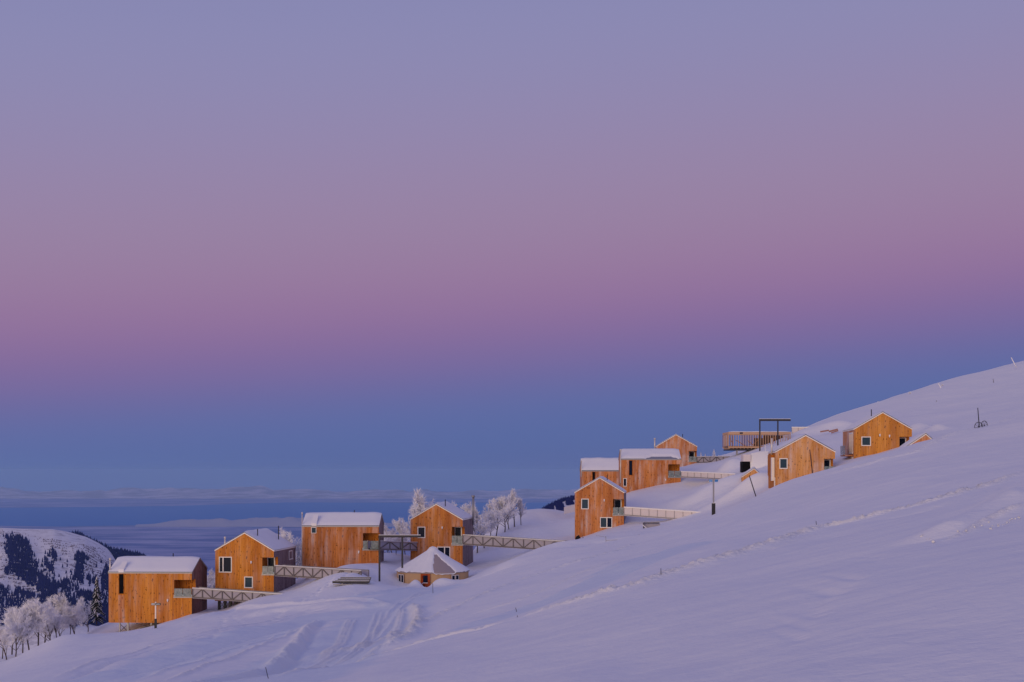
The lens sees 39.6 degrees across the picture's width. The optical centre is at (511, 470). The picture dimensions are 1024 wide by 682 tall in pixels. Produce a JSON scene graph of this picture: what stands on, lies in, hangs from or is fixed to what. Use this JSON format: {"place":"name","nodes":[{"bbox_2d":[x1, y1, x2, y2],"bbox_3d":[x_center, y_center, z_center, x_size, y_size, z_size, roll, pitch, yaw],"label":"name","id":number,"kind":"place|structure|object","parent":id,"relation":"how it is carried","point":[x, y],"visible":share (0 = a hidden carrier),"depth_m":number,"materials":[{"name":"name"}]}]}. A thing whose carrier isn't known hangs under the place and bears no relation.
{"place":"outdoors","nodes":[
{"label":"outdoors","id":0,"kind":"place"},
{"bbox_2d":[0,528,115,656],"bbox_3d":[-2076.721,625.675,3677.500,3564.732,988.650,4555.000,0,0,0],"label":"snowy hill","id":1,"kind":"structure","parent":0,"point":[64,537],"depth_m":2996.68,"materials":[{"name":"white snow"}]},
{"bbox_2d":[0,532,111,625],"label":"hillside forest","id":2,"kind":"object","parent":1,"relation":"on","point":[23,567],"visible":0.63,"depth_m":2841.08,"materials":[{"name":"blue"}]},
{"bbox_2d":[0,529,112,596],"bbox_3d":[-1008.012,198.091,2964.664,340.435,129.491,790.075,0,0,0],"label":"hillside brush","id":3,"kind":"object","parent":1,"relation":"on","point":[62,554],"visible":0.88,"depth_m":3045.52,"materials":[{"name":"grey"}]},
{"bbox_2d":[135,517,408,526],"bbox_3d":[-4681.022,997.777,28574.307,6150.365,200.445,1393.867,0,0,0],"label":"peninsula","id":4,"kind":"object","parent":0,"point":[270,522],"visible":0.56,"depth_m":28132.11,"materials":[{"name":"grey"}]},
{"bbox_2d":[0,502,550,528],"bbox_3d":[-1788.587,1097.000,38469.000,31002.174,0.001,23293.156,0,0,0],"label":"lake","id":5,"kind":"structure","parent":0,"point":[88,516],"depth_m":37453.64,"materials":[{"name":"blue liquid"}]},
{"bbox_2d":[0,491,557,587],"bbox_3d":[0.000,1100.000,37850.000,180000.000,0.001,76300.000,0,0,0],"label":"valley floor","id":6,"kind":"structure","parent":0,"point":[203,543],"depth_m":26671.40,"materials":[{"name":"blue"}]},
{"bbox_2d":[0,486,576,498],"bbox_3d":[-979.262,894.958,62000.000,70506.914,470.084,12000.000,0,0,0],"label":"mountain range","id":7,"kind":"structure","parent":0,"point":[258,492],"depth_m":60896.09,"materials":[{"name":"blue"}]},
{"bbox_2d":[0,361,1023,681],"bbox_3d":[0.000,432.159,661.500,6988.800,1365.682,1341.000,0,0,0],"label":"snow slope","id":8,"kind":"structure","parent":0,"point":[842,571],"depth_m":58.55,"materials":[{"name":"white snow"}]},
{"bbox_2d":[0,624,12,658],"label":"frosted tree","id":9,"kind":"object","parent":8,"relation":"on","point":[3,639],"visible":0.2,"depth_m":158.00,"materials":[{"name":"white plant"}]},
{"bbox_2d":[0,620,14,659],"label":"frosted tree","id":10,"kind":"object","parent":8,"relation":"on","point":[7,643],"visible":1,"depth_m":151.72,"materials":[{"name":"white plant"}]},
{"bbox_2d":[0,606,20,654],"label":"frosted tree","id":11,"kind":"object","parent":8,"relation":"on","point":[10,613],"visible":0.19,"depth_m":175.39,"materials":[{"name":"white plant"}]},
{"bbox_2d":[0,608,34,656],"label":"frosted tree","id":12,"kind":"object","parent":8,"relation":"on","point":[17,631],"visible":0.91,"depth_m":156.22,"materials":[{"name":"white plant"}]},
{"bbox_2d":[13,604,34,652],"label":"frosted tree","id":13,"kind":"object","parent":8,"relation":"on","point":[21,636],"visible":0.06,"depth_m":172.11,"materials":[{"name":"white plant"}]},
{"bbox_2d":[13,597,52,649],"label":"frosted tree","id":14,"kind":"object","parent":8,"relation":"on","point":[36,621],"visible":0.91,"depth_m":157.66,"materials":[{"name":"white plant"}]},
{"bbox_2d":[13,597,57,645],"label":"frosted tree","id":15,"kind":"object","parent":8,"relation":"on","point":[28,604],"visible":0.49,"depth_m":159.28,"materials":[{"name":"white plant"}]},
{"bbox_2d":[33,603,66,641],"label":"frosted tree","id":16,"kind":"object","parent":8,"relation":"on","point":[46,628],"visible":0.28,"depth_m":166.08,"materials":[{"name":"white plant"}]},
{"bbox_2d":[44,598,60,642],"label":"frosted tree","id":17,"kind":"object","parent":8,"relation":"on","point":[49,620],"visible":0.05,"depth_m":178.22,"materials":[{"name":"white plant"}]},
{"bbox_2d":[47,610,61,637],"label":"frosted tree","id":18,"kind":"object","parent":8,"relation":"on","point":[54,624],"visible":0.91,"depth_m":163.88,"materials":[{"name":"white plant"}]},
{"bbox_2d":[46,592,86,633],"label":"frosted tree","id":19,"kind":"object","parent":8,"relation":"on","point":[61,601],"visible":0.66,"depth_m":171.02,"materials":[{"name":"white plant"}]},
{"bbox_2d":[55,601,77,635],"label":"frosted tree","id":20,"kind":"object","parent":8,"relation":"on","point":[63,608],"visible":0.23,"depth_m":169.57,"materials":[{"name":"white plant"}]},
{"bbox_2d":[62,605,79,633],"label":"frosted tree","id":21,"kind":"object","parent":8,"relation":"on","point":[71,616],"visible":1,"depth_m":167.38,"materials":[{"name":"white plant"}]},
{"bbox_2d":[74,598,99,631],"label":"frosted tree","id":22,"kind":"object","parent":8,"relation":"on","point":[85,616],"visible":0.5,"depth_m":176.04,"materials":[{"name":"white plant"}]},
{"bbox_2d":[89,577,105,624],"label":"spruce","id":23,"kind":"object","parent":8,"relation":"on","point":[95,605],"visible":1,"depth_m":169.89,"materials":[{"name":"green plant"}]},
{"bbox_2d":[151,602,160,627],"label":"sign post","id":24,"kind":"object","parent":8,"relation":"on","point":[155,619],"visible":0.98,"depth_m":135.15,"materials":[{"name":"grey metal"}]},
{"bbox_2d":[108,553,207,631],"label":"cabin","id":25,"kind":"object","parent":8,"relation":"on","point":[138,585],"visible":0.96,"depth_m":160.09,"materials":[{"name":"orange wood"}]},
{"bbox_2d":[119,574,123,593],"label":"window","id":26,"kind":"structure","parent":25,"relation":"in","point":[121,576],"depth_m":160.15,"materials":[{"name":"black glass"}]},
{"bbox_2d":[207,569,214,586],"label":"frosted tree","id":27,"kind":"object","parent":8,"relation":"on","point":[210,579],"visible":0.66,"depth_m":181.65,"materials":[{"name":"white plant"}]},
{"bbox_2d":[192,587,282,601],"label":"footbridge","id":28,"kind":"object","parent":8,"relation":"on","point":[238,595],"visible":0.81,"depth_m":158.16,"materials":[{"name":"grey wood"}]},
{"bbox_2d":[215,526,295,609],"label":"cabin","id":29,"kind":"object","parent":8,"relation":"on","point":[248,560],"visible":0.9,"depth_m":164.17,"materials":[{"name":"orange wood"}]},
{"bbox_2d":[219,557,231,572],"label":"window","id":30,"kind":"structure","parent":29,"relation":"in","point":[225,563],"depth_m":164.27,"materials":[{"name":"white"}]},
{"bbox_2d":[244,577,252,587],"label":"window","id":31,"kind":"structure","parent":29,"relation":"in","point":[248,581],"depth_m":163.99,"materials":[{"name":"white"}]},
{"bbox_2d":[280,530,299,565],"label":"frosted tree","id":32,"kind":"object","parent":8,"relation":"on","point":[289,540],"visible":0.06,"depth_m":191.83,"materials":[{"name":"white plant"}]},
{"bbox_2d":[279,527,301,565],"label":"frosted tree","id":33,"kind":"object","parent":8,"relation":"on","point":[299,552],"visible":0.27,"depth_m":194.34,"materials":[{"name":"white plant"}]},
{"bbox_2d":[274,565,368,578],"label":"footbridge","id":34,"kind":"object","parent":8,"relation":"on","point":[312,572],"visible":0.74,"depth_m":160.65,"materials":[{"name":"grey"}]},
{"bbox_2d":[301,510,383,567],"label":"cabin","id":35,"kind":"object","parent":8,"relation":"on","point":[334,539],"visible":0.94,"depth_m":172.00,"materials":[{"name":"brown wood"}]},
{"bbox_2d":[311,527,315,532],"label":"window","id":36,"kind":"structure","parent":35,"relation":"in","point":[313,529],"depth_m":172.03,"materials":[{"name":"white"}]},
{"bbox_2d":[332,577,370,584],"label":"low steel platform","id":37,"kind":"object","parent":8,"relation":"on","point":[341,580],"visible":0.93,"depth_m":149.85,"materials":[{"name":"grey metal"}]},
{"bbox_2d":[384,523,396,552],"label":"frosted tree","id":38,"kind":"object","parent":8,"relation":"on","point":[386,531],"visible":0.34,"depth_m":195.56,"materials":[{"name":"white plant"}]},
{"bbox_2d":[384,530,396,552],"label":"frosted tree","id":39,"kind":"object","parent":8,"relation":"on","point":[390,533],"visible":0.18,"depth_m":192.49,"materials":[{"name":"white plant"}]},
{"bbox_2d":[367,541,417,550],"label":"footbridge","id":40,"kind":"object","parent":8,"relation":"on","point":[396,545],"visible":0.59,"depth_m":176.95,"materials":[{"name":"grey"}]},
{"bbox_2d":[388,537,403,550],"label":"frosted tree","id":41,"kind":"object","parent":8,"relation":"on","point":[398,539],"visible":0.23,"depth_m":188.03,"materials":[{"name":"white plant"}]},
{"bbox_2d":[379,535,420,580],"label":"steel portal","id":42,"kind":"object","parent":8,"relation":"on","point":[401,536],"visible":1,"depth_m":158.90,"materials":[{"name":"grey metal"}]},
{"bbox_2d":[392,518,407,554],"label":"frosted tree","id":43,"kind":"object","parent":8,"relation":"on","point":[398,528],"visible":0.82,"depth_m":196.62,"materials":[{"name":"white plant"}]},
{"bbox_2d":[402,500,423,540],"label":"frosted tree","id":44,"kind":"object","parent":8,"relation":"on","point":[413,512],"visible":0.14,"depth_m":204.67,"materials":[{"name":"white plant"}]},
{"bbox_2d":[409,487,435,515],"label":"frosted tree","id":45,"kind":"object","parent":8,"relation":"on","point":[419,500],"visible":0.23,"depth_m":202.65,"materials":[{"name":"white plant"}]},
{"bbox_2d":[395,546,469,586],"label":"yurt","id":46,"kind":"object","parent":8,"relation":"on","point":[429,566],"visible":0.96,"depth_m":163.18,"materials":[{"name":"fabric"}]},
{"bbox_2d":[399,574,403,582],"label":"window","id":47,"kind":"structure","parent":46,"relation":"in","point":[401,576],"depth_m":163.39,"materials":[{"name":"brown"}]},
{"bbox_2d":[421,574,429,586],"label":"door","id":48,"kind":"structure","parent":46,"relation":"in","point":[425,578],"depth_m":161.69,"materials":[{"name":"brown wood"}]},
{"bbox_2d":[451,574,458,579],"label":"window","id":49,"kind":"structure","parent":46,"relation":"in","point":[455,576],"depth_m":162.72,"materials":[{"name":"brown"}]},
{"bbox_2d":[410,495,474,565],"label":"cabin","id":50,"kind":"object","parent":8,"relation":"on","point":[444,526],"visible":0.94,"depth_m":184.11,"materials":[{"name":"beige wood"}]},
{"bbox_2d":[417,527,424,537],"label":"window","id":51,"kind":"structure","parent":50,"relation":"in","point":[420,530],"depth_m":184.29,"materials":[{"name":"white"}]},
{"bbox_2d":[437,547,449,556],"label":"window","id":52,"kind":"structure","parent":50,"relation":"in","point":[446,550],"depth_m":183.89,"materials":[{"name":"white"}]},
{"bbox_2d":[460,500,493,547],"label":"frosted tree","id":53,"kind":"object","parent":8,"relation":"on","point":[469,507],"visible":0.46,"depth_m":209.33,"materials":[{"name":"white plant"}]},
{"bbox_2d":[468,509,492,552],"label":"frosted tree","id":54,"kind":"object","parent":8,"relation":"on","point":[481,526],"visible":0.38,"depth_m":205.16,"materials":[{"name":"white plant"}]},
{"bbox_2d":[486,515,498,535],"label":"frosted tree","id":55,"kind":"object","parent":8,"relation":"on","point":[494,524],"visible":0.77,"depth_m":211.25,"materials":[{"name":"white plant"}]},
{"bbox_2d":[482,501,508,535],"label":"frosted tree","id":56,"kind":"object","parent":8,"relation":"on","point":[501,514],"visible":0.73,"depth_m":213.96,"materials":[{"name":"white plant"}]},
{"bbox_2d":[487,495,517,531],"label":"frosted tree","id":57,"kind":"object","parent":8,"relation":"on","point":[497,508],"visible":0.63,"depth_m":220.38,"materials":[{"name":"white plant"}]},
{"bbox_2d":[505,488,519,526],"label":"frosted tree","id":58,"kind":"object","parent":8,"relation":"on","point":[513,495],"visible":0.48,"depth_m":222.86,"materials":[{"name":"white plant"}]},
{"bbox_2d":[462,534,566,549],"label":"footbridge","id":59,"kind":"object","parent":8,"relation":"on","point":[503,542],"visible":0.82,"depth_m":179.75,"materials":[{"name":"grey"}]},
{"bbox_2d":[516,496,527,521],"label":"frosted tree","id":60,"kind":"object","parent":8,"relation":"on","point":[520,506],"visible":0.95,"depth_m":225.38,"materials":[{"name":"white plant"}]},
{"bbox_2d":[564,504,574,513],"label":"board wall","id":61,"kind":"structure","parent":8,"relation":"on","point":[569,509],"depth_m":212.11,"materials":[{"name":"grey wood"}]},
{"bbox_2d":[580,457,618,487],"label":"cabin","id":62,"kind":"object","parent":8,"relation":"on","point":[591,469],"visible":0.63,"depth_m":232.26,"materials":[{"name":"brown wood"}]},
{"bbox_2d":[574,475,626,536],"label":"cabin","id":63,"kind":"object","parent":8,"relation":"on","point":[600,503],"visible":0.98,"depth_m":190.07,"materials":[{"name":"brown wood"}]},
{"bbox_2d":[581,499,588,508],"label":"window","id":64,"kind":"structure","parent":63,"relation":"in","point":[584,502],"depth_m":190.23,"materials":[{"name":"white"}]},
{"bbox_2d":[600,517,611,527],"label":"window","id":65,"kind":"structure","parent":63,"relation":"in","point":[605,522],"depth_m":189.91,"materials":[{"name":"white"}]},
{"bbox_2d":[618,448,680,492],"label":"cabin","id":66,"kind":"object","parent":8,"relation":"on","point":[639,468],"visible":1,"depth_m":214.04,"materials":[{"name":"brown wood"}]},
{"bbox_2d":[623,478,626,485],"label":"window","id":67,"kind":"structure","parent":66,"relation":"in","point":[624,479],"depth_m":214.04,"materials":[{"name":"white wood"}]},
{"bbox_2d":[629,460,632,474],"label":"window","id":68,"kind":"structure","parent":66,"relation":"in","point":[630,461],"depth_m":214.09,"materials":[{"name":"black glass"}]},
{"bbox_2d":[643,522,659,527],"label":"stair frame","id":69,"kind":"object","parent":8,"relation":"on","point":[648,525],"visible":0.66,"depth_m":179.30,"materials":[{"name":"grey metal"}]},
{"bbox_2d":[624,507,698,518],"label":"footbridge","id":70,"kind":"object","parent":8,"relation":"on","point":[652,512],"visible":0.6,"depth_m":186.23,"materials":[{"name":"grey"}]},
{"bbox_2d":[654,434,696,466],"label":"cabin","id":71,"kind":"object","parent":8,"relation":"on","point":[687,450],"visible":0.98,"depth_m":241.91,"materials":[{"name":"brown wood"}]},
{"bbox_2d":[681,471,735,478],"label":"footbridge","id":72,"kind":"object","parent":8,"relation":"on","point":[700,475],"visible":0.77,"depth_m":207.93,"materials":[{"name":"grey wood"}]},
{"bbox_2d":[709,479,717,514],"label":"sign post","id":73,"kind":"object","parent":8,"relation":"on","point":[713,504],"visible":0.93,"depth_m":147.41,"materials":[{"name":"black metal"}]},
{"bbox_2d":[697,456,730,462],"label":"footbridge","id":74,"kind":"object","parent":8,"relation":"on","point":[703,459],"visible":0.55,"depth_m":238.59,"materials":[{"name":"grey"}]},
{"bbox_2d":[741,467,758,481],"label":"shed","id":75,"kind":"structure","parent":8,"relation":"on","point":[750,472],"depth_m":188.09,"materials":[{"name":"brown wood"}]},
{"bbox_2d":[740,451,768,472],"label":"service hut","id":76,"kind":"object","parent":8,"relation":"on","point":[754,459],"visible":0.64,"depth_m":200.41,"materials":[{"name":"grey"}]},
{"bbox_2d":[723,431,790,454],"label":"house frame","id":77,"kind":"object","parent":8,"relation":"on","point":[767,437],"visible":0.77,"depth_m":226.11,"materials":[{"name":"beige wood"}]},
{"bbox_2d":[759,419,790,450],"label":"steel portal","id":78,"kind":"object","parent":8,"relation":"on","point":[777,420],"visible":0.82,"depth_m":218.91,"materials":[{"name":"grey metal"}]},
{"bbox_2d":[792,427,807,433],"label":"footbridge","id":79,"kind":"object","parent":8,"relation":"on","point":[795,429],"visible":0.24,"depth_m":235.63,"materials":[{"name":"grey"}]},
{"bbox_2d":[768,434,835,487],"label":"cabin","id":80,"kind":"object","parent":8,"relation":"on","point":[789,459],"visible":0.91,"depth_m":168.11,"materials":[{"name":"brown wood"}]},
{"bbox_2d":[771,458,773,480],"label":"side window","id":81,"kind":"structure","parent":80,"relation":"in","point":[772,459],"depth_m":169.32,"materials":[{"name":"white"}]},
{"bbox_2d":[779,458,787,468],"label":"window","id":82,"kind":"structure","parent":80,"relation":"in","point":[783,462],"depth_m":168.25,"materials":[{"name":"white"}]},
{"bbox_2d":[820,429,837,432],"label":"plank stack","id":83,"kind":"object","parent":8,"relation":"on","point":[834,430],"visible":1,"depth_m":224.04,"materials":[{"name":"brown wood"}]},
{"bbox_2d":[840,409,912,458],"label":"cabin","id":84,"kind":"object","parent":8,"relation":"on","point":[875,433],"visible":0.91,"depth_m":172.12,"materials":[{"name":"brown wood"}]},
{"bbox_2d":[849,432,852,453],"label":"window","id":85,"kind":"structure","parent":84,"relation":"in","point":[850,434],"depth_m":173.84,"materials":[{"name":"white"}]},
{"bbox_2d":[861,437,870,445],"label":"window","id":86,"kind":"structure","parent":84,"relation":"in","point":[865,441],"depth_m":172.20,"materials":[{"name":"white"}]},
{"bbox_2d":[899,432,932,447],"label":"shed","id":87,"kind":"structure","parent":8,"relation":"on","point":[922,436],"depth_m":160.15,"materials":[{"name":"brown wood"}]},
{"bbox_2d":[0,0,1023,490],"label":"sky","id":88,"kind":"structure","parent":0,"point":[331,245],"materials":[{"name":"purple"}]},
{"bbox_3d":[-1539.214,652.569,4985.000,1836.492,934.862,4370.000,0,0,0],"label":"back ridge","id":89,"kind":"structure","parent":0,"visible":0},
{"bbox_2d":[71,529,145,559],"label":"ridge forest","id":90,"kind":"object","parent":89,"relation":"on","point":[121,552],"visible":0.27,"depth_m":4174.31,"materials":[{"name":"blue"}]},
{"bbox_3d":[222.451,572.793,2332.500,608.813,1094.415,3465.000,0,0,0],"label":"forested hill","id":91,"kind":"structure","parent":0,"visible":0},
{"bbox_2d":[542,495,574,510],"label":"knoll forest","id":92,"kind":"object","parent":91,"relation":"on","point":[558,504],"visible":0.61,"depth_m":1843.26,"materials":[{"name":"blue"}]}
]}

